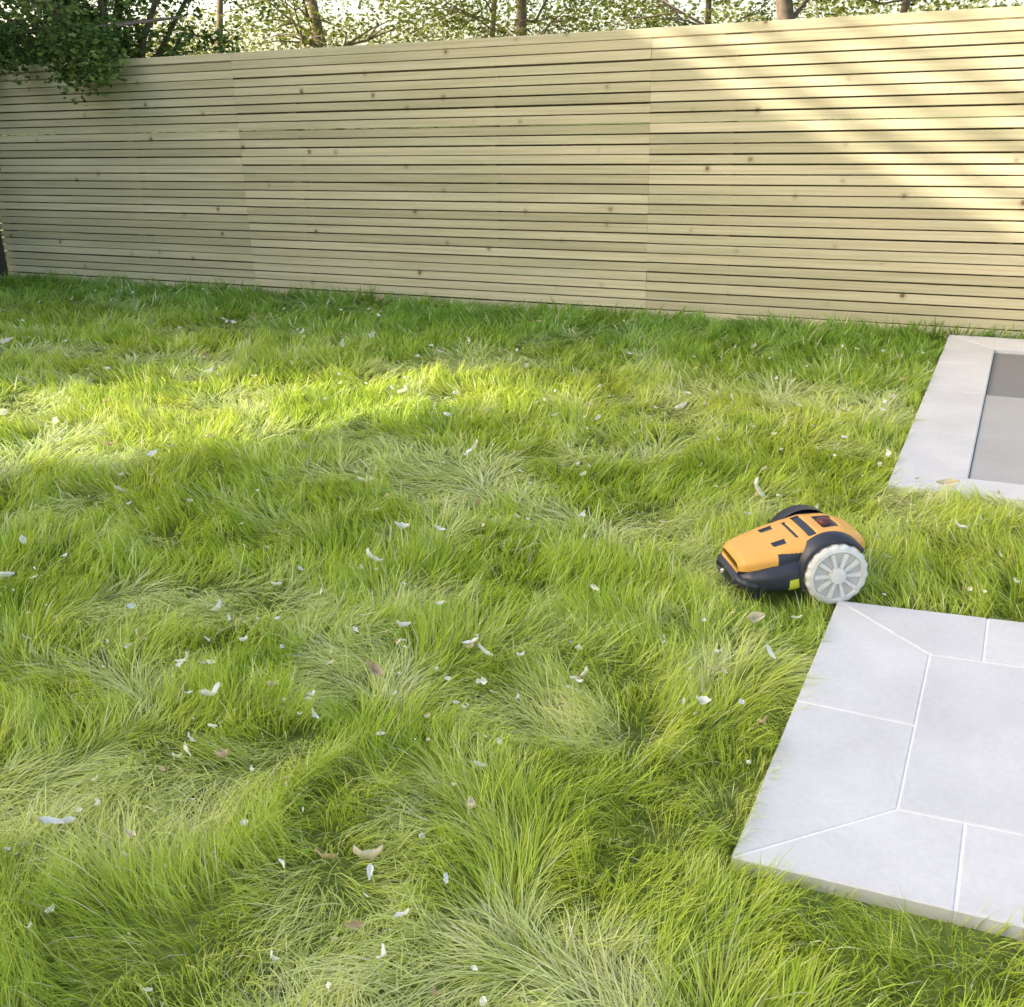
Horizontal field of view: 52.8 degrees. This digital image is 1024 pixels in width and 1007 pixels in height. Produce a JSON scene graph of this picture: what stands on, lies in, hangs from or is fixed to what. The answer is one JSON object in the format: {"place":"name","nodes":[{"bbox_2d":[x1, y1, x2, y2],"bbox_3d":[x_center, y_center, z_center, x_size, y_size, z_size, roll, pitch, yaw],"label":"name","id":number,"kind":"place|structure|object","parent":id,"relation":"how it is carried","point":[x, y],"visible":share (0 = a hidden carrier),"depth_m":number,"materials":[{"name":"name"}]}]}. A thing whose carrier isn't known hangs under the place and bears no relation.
{"place":"outdoors","nodes":[
{"label":"outdoors","id":0,"kind":"place"},
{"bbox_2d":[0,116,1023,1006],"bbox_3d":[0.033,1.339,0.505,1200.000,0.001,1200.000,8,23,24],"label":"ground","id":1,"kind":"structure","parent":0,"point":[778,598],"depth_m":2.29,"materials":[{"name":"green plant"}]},
{"bbox_2d":[0,231,7,275],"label":"side fence","id":2,"kind":"object","parent":1,"relation":"on","point":[3,266],"depth_m":10.27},
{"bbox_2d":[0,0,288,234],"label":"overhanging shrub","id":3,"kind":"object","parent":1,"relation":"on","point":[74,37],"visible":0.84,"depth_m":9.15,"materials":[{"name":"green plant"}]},
{"bbox_2d":[94,0,382,131],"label":"tree","id":4,"kind":"object","parent":1,"relation":"on","point":[220,8],"visible":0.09,"depth_m":17.86,"materials":[{"name":"green plant"}]},
{"bbox_2d":[146,0,482,50],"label":"tree","id":5,"kind":"object","parent":1,"relation":"on","point":[312,16],"visible":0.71,"depth_m":16.23,"materials":[{"name":"green plant"}]},
{"bbox_2d":[370,0,643,126],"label":"tree","id":6,"kind":"object","parent":1,"relation":"on","point":[492,21],"visible":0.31,"depth_m":16.20,"materials":[{"name":"green plant"}]},
{"bbox_2d":[0,0,1022,135],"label":"distant trees","id":7,"kind":"object","parent":1,"relation":"on","point":[730,7],"visible":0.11,"depth_m":32.84,"materials":[{"name":"green plant"}]},
{"bbox_2d":[0,284,1022,1005],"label":"fallen leaves","id":8,"kind":"object","parent":1,"relation":"on","point":[378,670],"visible":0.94,"depth_m":2.83,"materials":[{"name":"white plant"}]},
{"bbox_2d":[0,6,1023,338],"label":"wooden fence","id":9,"kind":"object","parent":1,"relation":"on","point":[838,198],"visible":0.93,"depth_m":7.52,"materials":[{"name":"brown wood"}]},
{"bbox_2d":[389,0,640,126],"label":"tree","id":10,"kind":"object","parent":1,"relation":"on","point":[520,16],"visible":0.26,"depth_m":17.24,"materials":[{"name":"green plant"}]},
{"bbox_2d":[571,0,840,122],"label":"tree","id":11,"kind":"object","parent":1,"relation":"on","point":[707,16],"visible":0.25,"depth_m":17.55,"materials":[{"name":"green plant"}]},
{"bbox_2d":[566,0,961,120],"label":"tree","id":12,"kind":"object","parent":1,"relation":"on","point":[785,9],"visible":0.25,"depth_m":13.78,"materials":[{"name":"green plant"}]},
{"bbox_2d":[716,504,867,603],"bbox_3d":[0.873,0.153,3.231,0.430,0.216,0.352,-4,21,-7],"label":"robot lawn mower","id":13,"kind":"object","parent":1,"relation":"on","point":[816,553],"visible":0.99,"depth_m":3.11,"materials":[{"name":"orange plastic"}]},
{"bbox_2d":[772,0,1017,118],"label":"tree","id":14,"kind":"object","parent":1,"relation":"on","point":[905,6],"visible":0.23,"depth_m":13.94,"materials":[{"name":"green plant"}]},
{"bbox_2d":[0,0,1023,56],"label":"sky","id":15,"kind":"structure","parent":0,"point":[355,10],"materials":[{"name":"white"}]},
{"bbox_2d":[731,601,1023,939],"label":"stone paving","id":16,"kind":"structure","parent":0,"point":[903,760],"depth_m":2.31,"materials":[{"name":"stone"}]},
{"bbox_2d":[887,335,1023,506],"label":"stone paving","id":17,"kind":"structure","parent":0,"point":[940,442],"depth_m":4.81,"materials":[{"name":"stone"}]}
]}

